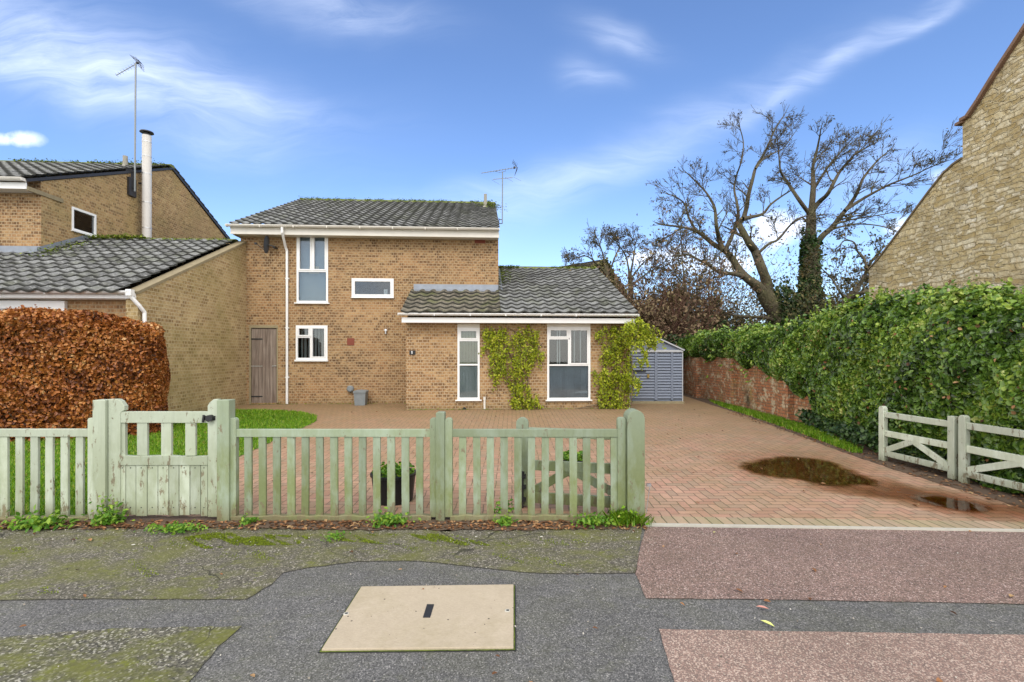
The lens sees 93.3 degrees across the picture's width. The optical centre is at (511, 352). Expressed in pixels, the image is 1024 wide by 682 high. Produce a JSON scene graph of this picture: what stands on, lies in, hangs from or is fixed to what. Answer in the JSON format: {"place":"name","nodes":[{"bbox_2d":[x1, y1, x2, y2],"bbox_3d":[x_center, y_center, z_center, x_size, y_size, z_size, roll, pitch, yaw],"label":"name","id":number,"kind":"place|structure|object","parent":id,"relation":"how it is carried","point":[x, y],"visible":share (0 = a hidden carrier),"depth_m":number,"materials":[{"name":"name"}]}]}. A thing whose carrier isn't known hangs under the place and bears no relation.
{"place":"outdoors","nodes":[
{"label":"outdoors","id":0,"kind":"place"},
{"bbox_2d":[0,626,240,681],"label":"old pavement","id":1,"kind":"structure","parent":0,"point":[86,655],"depth_m":2.58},
{"bbox_2d":[10,408,316,515],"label":"lawn","id":2,"kind":"structure","parent":0,"point":[57,490],"depth_m":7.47,"materials":[{"name":"green plant"}]},
{"bbox_2d":[0,304,170,441],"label":"beech hedge","id":3,"kind":"object","parent":2,"relation":"on","point":[57,370],"visible":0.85,"depth_m":8.56,"materials":[{"name":"brown plant"}]},
{"bbox_2d":[0,525,641,599],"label":"old pavement","id":4,"kind":"structure","parent":0,"point":[197,574],"depth_m":3.81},
{"bbox_2d":[134,519,207,534],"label":"weed","id":5,"kind":"object","parent":4,"relation":"on","point":[183,527],"visible":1,"depth_m":4.33,"materials":[{"name":"green plant"}]},
{"bbox_2d":[10,532,602,595],"bbox_3d":[-1.719,1.598,3.755,4.799,0.010,1.125,0,0,0],"label":"moss patch","id":6,"kind":"object","parent":4,"relation":"on","point":[254,540],"visible":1,"depth_m":4.12,"materials":[{"name":"green plant"}]},
{"bbox_2d":[0,515,640,530],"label":"soil strip","id":7,"kind":"object","parent":4,"relation":"on","point":[180,518],"visible":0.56,"depth_m":4.50,"materials":[{"name":"brown soil"}]},
{"bbox_2d":[0,504,87,532],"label":"weed","id":8,"kind":"object","parent":7,"relation":"on","point":[37,522],"visible":1,"depth_m":4.41,"materials":[{"name":"green plant"}]},
{"bbox_2d":[0,399,107,519],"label":"picket fence","id":9,"kind":"object","parent":7,"relation":"on","point":[95,432],"visible":0.84,"depth_m":4.64,"materials":[{"name":"pale sage paint"},{"name":"wood"}]},
{"bbox_2d":[108,399,220,516],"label":"garden gate","id":10,"kind":"structure","parent":9,"relation":"attached to","point":[142,482],"depth_m":4.63,"materials":[{"name":"green paint"}]},
{"bbox_2d":[84,494,134,525],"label":"weed","id":11,"kind":"object","parent":7,"relation":"on","point":[106,518],"visible":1,"depth_m":4.50,"materials":[{"name":"green plant"}]},
{"bbox_2d":[235,513,259,526],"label":"weed","id":12,"kind":"object","parent":7,"relation":"on","point":[248,521],"visible":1,"depth_m":4.53,"materials":[{"name":"green plant"}]},
{"bbox_2d":[217,399,445,520],"bbox_3d":[-1.725,1.049,4.650,2.165,1.202,0.110,0,0,0],"label":"picket fence","id":13,"kind":"object","parent":7,"relation":"on","point":[229,432],"visible":0.97,"depth_m":4.64,"materials":[{"name":"sage paint"},{"name":"wood"}]},
{"bbox_2d":[365,507,420,528],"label":"weed","id":14,"kind":"object","parent":7,"relation":"on","point":[389,519],"visible":1,"depth_m":4.47,"materials":[{"name":"green plant"}]},
{"bbox_2d":[494,498,513,514],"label":"weed","id":15,"kind":"object","parent":7,"relation":"on","point":[509,508],"visible":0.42,"depth_m":4.69,"materials":[{"name":"green plant"}]},
{"bbox_2d":[493,514,518,526],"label":"weed","id":16,"kind":"object","parent":7,"relation":"on","point":[506,521],"visible":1,"depth_m":4.50,"materials":[{"name":"green plant"}]},
{"bbox_2d":[445,408,644,520],"bbox_3d":[0.308,1.096,4.668,1.901,1.108,0.185,0,0,0],"label":"picket fence","id":17,"kind":"object","parent":7,"relation":"on","point":[627,462],"visible":0.9,"depth_m":4.64,"materials":[{"name":"sage green painted wood"},{"name":"black metal"}]},
{"bbox_2d":[569,512,619,528],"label":"weed","id":18,"kind":"object","parent":7,"relation":"on","point":[592,520],"visible":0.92,"depth_m":4.48,"materials":[{"name":"green plant"}]},
{"bbox_2d":[597,505,654,527],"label":"weed","id":19,"kind":"object","parent":7,"relation":"on","point":[624,517],"visible":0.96,"depth_m":4.49,"materials":[{"name":"green plant"}]},
{"bbox_2d":[320,531,350,541],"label":"weed","id":20,"kind":"object","parent":4,"relation":"on","point":[335,537],"visible":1,"depth_m":4.16,"materials":[{"name":"green plant"}]},
{"bbox_2d":[0,524,1023,681],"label":"pavement","id":21,"kind":"structure","parent":0,"point":[555,612],"depth_m":2.91,"materials":[{"name":"grey asphalt"}]},
{"bbox_2d":[318,584,515,652],"bbox_3d":[-0.510,1.610,2.969,1.070,0.040,0.751,0,0,0],"label":"access cover","id":22,"kind":"object","parent":21,"relation":"on","point":[428,618],"visible":0.98,"depth_m":2.88,"materials":[{"name":"concrete"}]},
{"bbox_2d":[0,528,1023,680],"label":"loose grit","id":23,"kind":"object","parent":21,"relation":"on","point":[421,557],"visible":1,"depth_m":3.95,"materials":[{"name":"grey gravel"}]},
{"bbox_2d":[645,516,1023,528],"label":"driveway edge","id":24,"kind":"object","parent":21,"relation":"on","point":[853,522],"visible":0.75,"depth_m":4.55,"materials":[{"name":"beige concrete"}]},
{"bbox_2d":[0,0,1023,322],"label":"sky","id":25,"kind":"structure","parent":0,"point":[258,105],"materials":[{"name":"blue"}]},
{"bbox_2d":[124,396,1023,521],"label":"driveway","id":26,"kind":"structure","parent":0,"point":[738,481],"depth_m":6.58,"materials":[{"name":"brown brick"}]},
{"bbox_2d":[353,389,368,405],"bbox_3d":[-4.233,1.243,13.546,0.358,0.438,0.360,0,0,-3],"label":"storage bin","id":27,"kind":"object","parent":26,"relation":"on","point":[360,397],"visible":1,"depth_m":13.39,"materials":[{"name":"grey plastic"}]},
{"bbox_2d":[370,461,415,505],"bbox_3d":[-1.285,1.402,5.250,0.498,0.388,0.498,0,0,0],"label":"planter","id":28,"kind":"object","parent":26,"relation":"on","point":[398,488],"visible":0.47,"depth_m":5.07,"materials":[{"name":"black plastic"}]},
{"bbox_2d":[516,417,610,507],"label":"drive gate","id":29,"kind":"structure","parent":26,"relation":"on","point":[522,422],"depth_m":4.96,"materials":[{"name":"green paint"}]},
{"bbox_2d":[563,450,582,461],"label":"plant","id":30,"kind":"object","parent":26,"relation":"on","point":[566,456],"visible":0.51,"depth_m":6.24,"materials":[{"name":"green plant"}]},
{"bbox_2d":[620,316,666,407],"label":"climbing shrub","id":31,"kind":"object","parent":26,"relation":"on","point":[646,337],"visible":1,"depth_m":12.15,"materials":[{"name":"green plant"}]},
{"bbox_2d":[646,484,650,512],"bbox_3d":[1.341,1.428,4.750,0.050,0.285,0.020,0,0,0],"label":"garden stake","id":32,"kind":"object","parent":26,"relation":"on","point":[648,485],"visible":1,"depth_m":4.75,"materials":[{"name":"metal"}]},
{"bbox_2d":[630,338,684,403],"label":"garden shed","id":33,"kind":"structure","parent":26,"relation":"on","point":[661,377],"depth_m":13.89,"materials":[{"name":"grey wood"}]},
{"bbox_2d":[630,354,654,397],"bbox_3d":[3.750,0.663,13.902,0.696,1.292,0.055,0,0,0],"label":"door panel","id":34,"kind":"structure","parent":33,"relation":"in","point":[647,391],"depth_m":13.90,"materials":[{"name":"grey metal"}]},
{"bbox_2d":[658,354,670,397],"bbox_3d":[4.372,0.663,13.902,0.389,1.292,0.055,0,0,0],"label":"door panel","id":35,"kind":"structure","parent":33,"relation":"in","point":[664,360],"depth_m":13.90,"materials":[{"name":"grey metal"}]},
{"bbox_2d":[659,326,688,344],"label":"evergreen bush","id":36,"kind":"object","parent":26,"relation":"on","point":[675,336],"visible":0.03,"depth_m":17.10,"materials":[{"name":"green plant"}]},
{"bbox_2d":[881,488,990,508],"bbox_3d":[4.562,1.583,5.195,1.489,0.023,2.430,0,0,-34],"label":"damp patch","id":37,"kind":"object","parent":26,"relation":"on","point":[909,494],"visible":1,"depth_m":5.38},
{"bbox_2d":[921,497,978,509],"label":"puddle","id":38,"kind":"object","parent":37,"relation":"on","point":[957,504],"visible":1,"depth_m":5.10,"materials":[{"name":"liquid"}]},
{"bbox_2d":[700,315,754,331],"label":"evergreen bush","id":39,"kind":"object","parent":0,"point":[724,321],"visible":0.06,"depth_m":19.32,"materials":[{"name":"green plant"}]},
{"bbox_2d":[635,527,1023,603],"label":"red pavement","id":40,"kind":"structure","parent":0,"point":[671,568],"depth_m":3.67,"materials":[{"name":"red asphalt"}]},
{"bbox_2d":[659,629,1023,681],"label":"red pavement","id":41,"kind":"structure","parent":0,"point":[757,656],"depth_m":2.56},
{"bbox_2d":[683,393,1023,507],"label":"verge","id":42,"kind":"structure","parent":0,"point":[977,488],"depth_m":6.46,"materials":[{"name":"soil"}]},
{"bbox_2d":[709,399,862,452],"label":"grass verge","id":43,"kind":"object","parent":42,"relation":"on","point":[807,430],"depth_m":9.62,"materials":[{"name":"green plant"}]},
{"bbox_2d":[879,406,958,479],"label":"drive gate","id":44,"kind":"structure","parent":42,"relation":"on","point":[950,464],"depth_m":6.40,"materials":[{"name":"paint"}]},
{"bbox_2d":[958,415,1023,491],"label":"drive gate","id":45,"kind":"structure","parent":42,"relation":"on","point":[966,471],"depth_m":5.64,"materials":[{"name":"paint"}]},
{"bbox_3d":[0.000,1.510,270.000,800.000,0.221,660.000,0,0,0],"label":"ground","id":46,"kind":"structure","parent":0,"visible":0},
{"bbox_2d":[0,129,246,410],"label":"brick house","id":47,"kind":"structure","parent":46,"relation":"on","point":[159,246],"depth_m":11.97,"materials":[{"name":"brown brick"}]},
{"bbox_2d":[0,300,66,324],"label":"garage door","id":48,"kind":"structure","parent":47,"relation":"in","point":[4,304],"depth_m":9.40,"materials":[{"name":"white plastic"}]},
{"bbox_2d":[71,206,95,236],"bbox_3d":[-11.562,-3.525,13.078,0.090,0.650,0.840,0,0,-3],"label":"window","id":49,"kind":"structure","parent":47,"relation":"in","point":[83,222],"depth_m":13.07,"materials":[{"name":"white plastic"}]},
{"bbox_2d":[116,55,143,191],"bbox_3d":[-11.726,-6.985,14.788,0.705,4.171,0.368,0,0,-18],"label":"tv aerial","id":50,"kind":"object","parent":47,"relation":"attached to","point":[133,175],"visible":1,"depth_m":14.79,"materials":[{"name":"metal"}]},
{"bbox_2d":[225,194,638,409],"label":"brick house","id":51,"kind":"structure","parent":46,"relation":"on","point":[339,309],"depth_m":13.78,"materials":[{"name":"brown brick"}]},
{"bbox_2d":[251,329,276,402],"bbox_3d":[-7.064,0.378,13.752,0.711,2.144,0.050,0,0,-3],"label":"door","id":52,"kind":"structure","parent":51,"relation":"in","point":[264,341],"depth_m":13.74,"materials":[{"name":"brown wood"}]},
{"bbox_2d":[254,235,277,252],"bbox_3d":[-6.883,-3.031,13.574,0.446,0.498,0.502,0,0,28],"label":"satellite dish","id":53,"kind":"object","parent":51,"relation":"attached to","point":[267,245],"visible":1,"depth_m":13.46,"materials":[{"name":"metal"}]},
{"bbox_2d":[294,325,327,361],"bbox_3d":[-5.717,-0.274,13.795,0.926,1.029,0.125,0,0,-3],"label":"window","id":54,"kind":"structure","parent":51,"relation":"in","point":[310,328],"depth_m":13.78,"materials":[{"name":"white plastic"}]},
{"bbox_2d":[294,237,329,303],"bbox_3d":[-5.699,-2.402,13.796,0.979,2.001,0.125,0,0,-3],"label":"window","id":55,"kind":"structure","parent":51,"relation":"in","point":[312,240],"depth_m":13.79,"materials":[{"name":"white plastic"}]},
{"bbox_2d":[351,278,393,297],"bbox_3d":[-4.005,-1.861,13.898,1.210,0.570,0.125,0,0,-3],"label":"window","id":56,"kind":"structure","parent":51,"relation":"in","point":[391,295],"depth_m":13.89,"materials":[{"name":"white plastic"}]},
{"bbox_2d":[409,350,414,354],"bbox_3d":[-2.582,-0.012,12.531,0.154,0.113,0.022,0,0,-3],"label":"house number","id":57,"kind":"object","parent":51,"relation":"attached to","point":[411,352],"visible":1,"depth_m":12.53,"materials":[{"name":"plastic"}]},
{"bbox_2d":[455,328,481,400],"bbox_3d":[-1.132,0.294,12.618,0.680,1.911,0.125,0,0,-3],"label":"window","id":58,"kind":"structure","parent":51,"relation":"in","point":[459,330],"depth_m":12.61,"materials":[{"name":"white plastic"}]},
{"bbox_2d":[483,161,518,223],"bbox_3d":[-0.334,-4.945,14.836,1.219,1.963,0.578,0,0,0],"label":"tv aerial","id":59,"kind":"object","parent":51,"relation":"attached to","point":[514,167],"visible":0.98,"depth_m":14.89,"materials":[{"name":"metal"}]},
{"bbox_2d":[478,324,545,409],"bbox_3d":[0.002,0.531,12.555,1.763,2.575,0.434,0,0,-3],"label":"climbing shrub","id":60,"kind":"object","parent":51,"relation":"attached to","point":[517,388],"visible":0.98,"depth_m":12.52,"materials":[{"name":"green plant"}]},
{"bbox_2d":[546,327,591,400],"bbox_3d":[1.501,0.288,12.776,1.235,1.956,0.125,0,0,-3],"label":"window","id":61,"kind":"structure","parent":51,"relation":"in","point":[568,329],"depth_m":12.77,"materials":[{"name":"white plastic"}]},
{"bbox_2d":[534,325,637,408],"bbox_3d":[1.852,0.419,12.653,2.904,2.621,0.458,0,0,-3],"label":"climbing shrub","id":62,"kind":"object","parent":51,"relation":"attached to","point":[618,377],"visible":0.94,"depth_m":12.68,"materials":[{"name":"green plant"}]},
{"bbox_2d":[0,409,1023,681],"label":"leaf litter","id":63,"kind":"object","parent":46,"relation":"on","point":[492,523],"visible":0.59,"depth_m":4.49,"materials":[{"name":"brown plant"}]},
{"bbox_2d":[566,257,626,317],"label":"distant house","id":64,"kind":"structure","parent":46,"relation":"on","point":[591,263],"depth_m":24.57,"materials":[{"name":"brick"}]},
{"bbox_2d":[560,220,638,286],"bbox_3d":[3.620,-2.055,19.940,3.556,7.071,2.533,0,0,0],"label":"bare tree","id":65,"kind":"object","parent":46,"relation":"on","point":[594,242],"visible":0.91,"depth_m":19.84,"materials":[{"name":"brown plant"}]},
{"bbox_2d":[578,263,708,317],"bbox_3d":[4.881,-1.200,21.494,6.916,5.539,5.035,0,0,0],"label":"shrub","id":66,"kind":"object","parent":46,"relation":"on","point":[640,290],"depth_m":20.29,"materials":[{"name":"brown plant"}]},
{"bbox_2d":[606,222,691,317],"bbox_3d":[5.999,-2.112,21.076,4.318,7.183,2.239,0,0,-9],"label":"bare tree","id":67,"kind":"object","parent":46,"relation":"on","point":[637,238],"visible":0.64,"depth_m":20.96,"materials":[{"name":"brown plant"}]},
{"bbox_2d":[556,201,774,345],"bbox_3d":[4.880,-1.745,17.926,7.684,6.310,6.989,0,0,0],"label":"shrub","id":68,"kind":"object","parent":46,"relation":"on","point":[647,312],"visible":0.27,"depth_m":17.05,"materials":[{"name":"plant"}]},
{"bbox_2d":[647,194,732,332],"bbox_3d":[6.823,-2.163,18.225,4.203,7.285,2.232,0,0,-25],"label":"bare tree","id":69,"kind":"object","parent":46,"relation":"on","point":[685,209],"visible":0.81,"depth_m":17.91,"materials":[{"name":"brown plant"}]},
{"bbox_2d":[590,203,808,334],"bbox_3d":[6.653,-2.593,20.215,9.014,7.979,7.365,0,0,0],"label":"shrub","id":70,"kind":"object","parent":46,"relation":"on","point":[673,286],"visible":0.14,"depth_m":19.21,"materials":[{"name":"brown plant"}]},
{"bbox_2d":[636,200,828,328],"bbox_3d":[9.104,-2.472,21.776,8.439,7.872,7.423,0,0,0],"label":"shrub","id":71,"kind":"object","parent":46,"relation":"on","point":[746,313],"visible":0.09,"depth_m":21.08,"materials":[{"name":"brown plant"}]},
{"bbox_2d":[636,100,846,326],"bbox_3d":[9.236,-4.677,20.247,8.246,12.339,4.286,0,0,0],"label":"bare tree","id":72,"kind":"object","parent":46,"relation":"on","point":[770,297],"visible":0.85,"depth_m":19.94,"materials":[{"name":"brown plant"}]},
{"bbox_2d":[683,355,813,424],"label":"garden wall","id":73,"kind":"structure","parent":46,"relation":"on","point":[759,392],"depth_m":13.09,"materials":[{"name":"brick"}]},
{"bbox_2d":[677,275,1023,493],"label":"ivy hedge","id":74,"kind":"object","parent":73,"relation":"attached to","point":[849,367],"visible":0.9,"depth_m":7.14,"materials":[{"name":"green plant"}]},
{"bbox_2d":[726,281,792,326],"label":"shrub","id":75,"kind":"object","parent":46,"relation":"on","point":[759,314],"depth_m":22.32,"materials":[{"name":"brown plant"}]},
{"bbox_2d":[733,243,842,323],"bbox_3d":[14.500,-2.139,24.054,6.641,7.150,6.607,0,0,0],"label":"shrub","id":76,"kind":"object","parent":46,"relation":"on","point":[776,285],"visible":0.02,"depth_m":24.61,"materials":[{"name":"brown plant"}]},
{"bbox_2d":[760,213,880,325],"bbox_3d":[12.847,-1.757,19.821,7.865,6.324,7.753,0,0,-30],"label":"shrub","id":77,"kind":"object","parent":46,"relation":"on","point":[801,303],"visible":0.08,"depth_m":18.40,"materials":[{"name":"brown plant"}]},
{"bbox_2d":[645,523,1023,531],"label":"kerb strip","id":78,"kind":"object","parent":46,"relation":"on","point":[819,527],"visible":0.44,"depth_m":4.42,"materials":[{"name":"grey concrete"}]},
{"bbox_2d":[801,255,867,315],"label":"shrub","id":79,"kind":"object","parent":46,"relation":"on","point":[839,287],"visible":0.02,"depth_m":18.06,"materials":[{"name":"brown plant"}]},
{"bbox_2d":[792,211,893,304],"bbox_3d":[11.745,-1.806,16.604,4.378,6.632,2.310,0,0,-33],"label":"bare tree","id":80,"kind":"object","parent":46,"relation":"on","point":[864,278],"visible":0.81,"depth_m":16.45,"materials":[{"name":"brown plant"}]},
{"bbox_2d":[755,112,962,319],"bbox_3d":[14.231,-4.472,20.535,7.609,11.902,4.444,0,0,0],"label":"bare tree","id":81,"kind":"object","parent":46,"relation":"on","point":[809,235],"visible":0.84,"depth_m":20.82,"materials":[{"name":"brown plant"}]},
{"bbox_2d":[867,23,1023,298],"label":"stone building","id":82,"kind":"structure","parent":46,"relation":"on","point":[963,222],"depth_m":9.32,"materials":[{"name":"beige stone"}]}
]}

